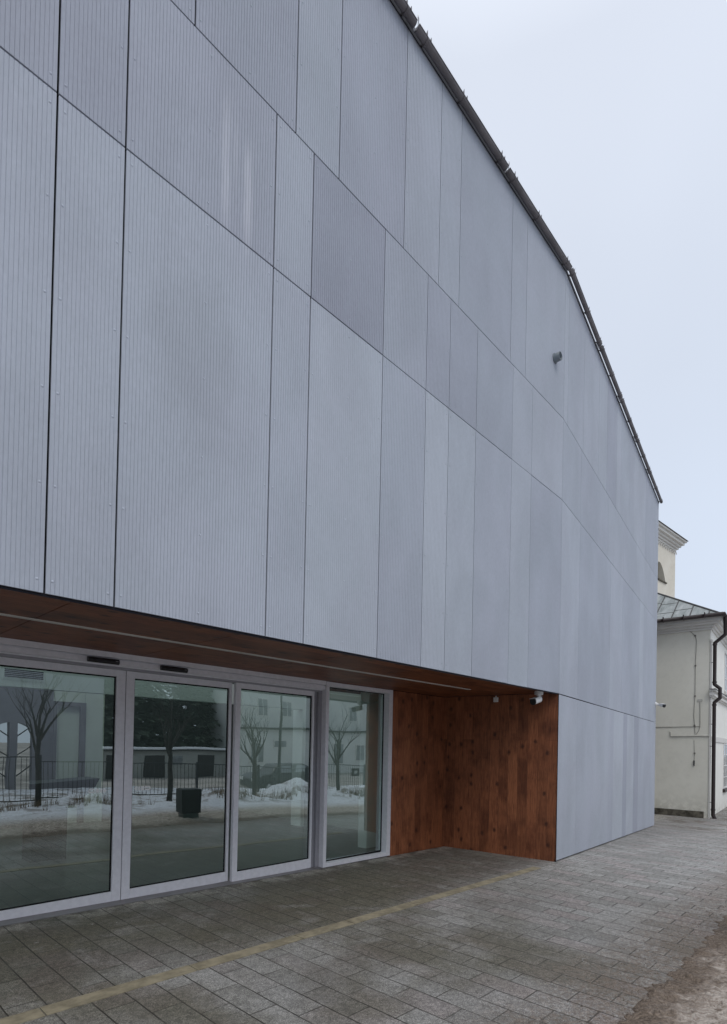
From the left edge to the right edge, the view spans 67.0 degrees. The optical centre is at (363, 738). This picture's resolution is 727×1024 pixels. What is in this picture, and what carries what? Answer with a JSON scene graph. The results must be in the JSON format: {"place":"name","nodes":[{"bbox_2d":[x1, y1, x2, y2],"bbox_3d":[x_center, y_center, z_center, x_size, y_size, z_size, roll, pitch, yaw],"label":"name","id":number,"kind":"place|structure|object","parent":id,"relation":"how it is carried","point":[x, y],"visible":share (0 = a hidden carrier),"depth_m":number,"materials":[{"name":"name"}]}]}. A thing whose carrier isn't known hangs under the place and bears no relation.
{"place":"outdoors","nodes":[
{"label":"outdoors","id":0,"kind":"place"},
{"bbox_2d":[19,776,99,862],"bbox_3d":[-4.264,1.105,7.715,0.500,1.100,0.870,1,-1,43],"label":"reception counter","id":1,"kind":"object","parent":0,"point":[44,804],"visible":1,"depth_m":7.45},
{"bbox_2d":[0,807,726,1023],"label":"pavement","id":2,"kind":"structure","parent":0,"point":[524,948],"depth_m":4.53,"materials":[{"name":"stone"}]},
{"bbox_2d":[0,867,540,1023],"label":"paving strip","id":3,"kind":"object","parent":2,"relation":"on","point":[33,1014],"visible":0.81,"depth_m":4.01,"materials":[{"name":"stone"}]},
{"bbox_2d":[0,0,662,926],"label":"event hall","id":4,"kind":"structure","parent":2,"relation":"on","point":[324,478],"depth_m":5.37,"materials":[{"name":"grey metal"}]},
{"bbox_2d":[0,657,125,920],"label":"sliding door","id":5,"kind":"structure","parent":4,"relation":"in","point":[113,894],"depth_m":5.46,"materials":[{"name":"silver metal"}]},
{"bbox_2d":[87,656,119,664],"bbox_3d":[-2.474,-0.744,5.234,0.048,0.052,0.290,1,-1,43],"label":"door sensor","id":6,"kind":"object","parent":4,"relation":"attached to","point":[102,660],"depth_m":5.21,"materials":[{"name":"black plastic"}]},
{"bbox_2d":[160,665,187,672],"bbox_3d":[-1.981,-0.728,5.759,0.048,0.052,0.290,1,-1,43],"label":"sensor","id":7,"kind":"object","parent":4,"relation":"attached to","point":[173,669],"depth_m":5.74,"materials":[{"name":"black plastic"}]},
{"bbox_2d":[120,671,231,899],"bbox_3d":[-2.005,0.487,6.002,0.050,2.321,1.241,1,-1,43],"label":"sliding door","id":8,"kind":"structure","parent":4,"relation":"in","point":[126,892],"depth_m":5.72,"materials":[{"name":"silver metal"}]},
{"bbox_2d":[318,681,392,867],"bbox_3d":[-0.104,0.499,7.903,0.160,2.509,1.380,1,-1,43],"label":"fixed window","id":9,"kind":"structure","parent":4,"relation":"in","point":[387,695],"depth_m":8.14,"materials":[{"name":"silver metal"}]},
{"bbox_2d":[530,691,542,704],"bbox_3d":[2.547,-0.596,8.092,0.132,0.217,0.279,1,-1,43],"label":"security camera","id":10,"kind":"object","parent":4,"relation":"attached to","point":[536,699],"visible":0.98,"depth_m":8.07,"materials":[{"name":"white plastic"}]},
{"bbox_2d":[655,702,665,706],"bbox_3d":[8.573,-0.981,15.850,0.178,0.174,0.352,1,-1,-26],"label":"security camera","id":11,"kind":"object","parent":4,"relation":"attached to","point":[660,704],"visible":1,"depth_m":15.84,"materials":[{"name":"white plastic"}]},
{"bbox_2d":[550,877,726,1023],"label":"grit","id":12,"kind":"object","parent":2,"relation":"on","point":[654,960],"visible":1,"depth_m":4.38,"materials":[{"name":"brown gravel"}]},
{"bbox_2d":[408,0,726,613],"label":"sky","id":13,"kind":"structure","parent":0,"point":[610,116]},
{"bbox_3d":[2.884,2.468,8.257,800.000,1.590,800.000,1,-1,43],"label":"ground","id":14,"kind":"structure","parent":0,"visible":0},
{"bbox_2d":[617,915,726,1023],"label":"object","id":15,"kind":"structure","parent":14,"relation":"on","point":[694,991],"depth_m":3.66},
{"bbox_2d":[658,521,687,597],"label":"church tower","id":16,"kind":"structure","parent":14,"relation":"on","point":[670,541],"depth_m":37.66,"materials":[{"name":"paint"}]},
{"bbox_2d":[654,593,726,818],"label":"old building","id":17,"kind":"structure","parent":14,"relation":"on","point":[691,735],"depth_m":19.20,"materials":[{"name":"paint"}]},
{"bbox_2d":[723,743,726,791],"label":"window","id":18,"kind":"structure","parent":17,"relation":"in","point":[724,744],"depth_m":22.02,"materials":[{"name":"white glass"}]},
{"bbox_2d":[724,652,726,695],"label":"window","id":19,"kind":"structure","parent":17,"relation":"in","point":[725,666],"depth_m":21.96,"materials":[{"name":"white glass"}]}
]}

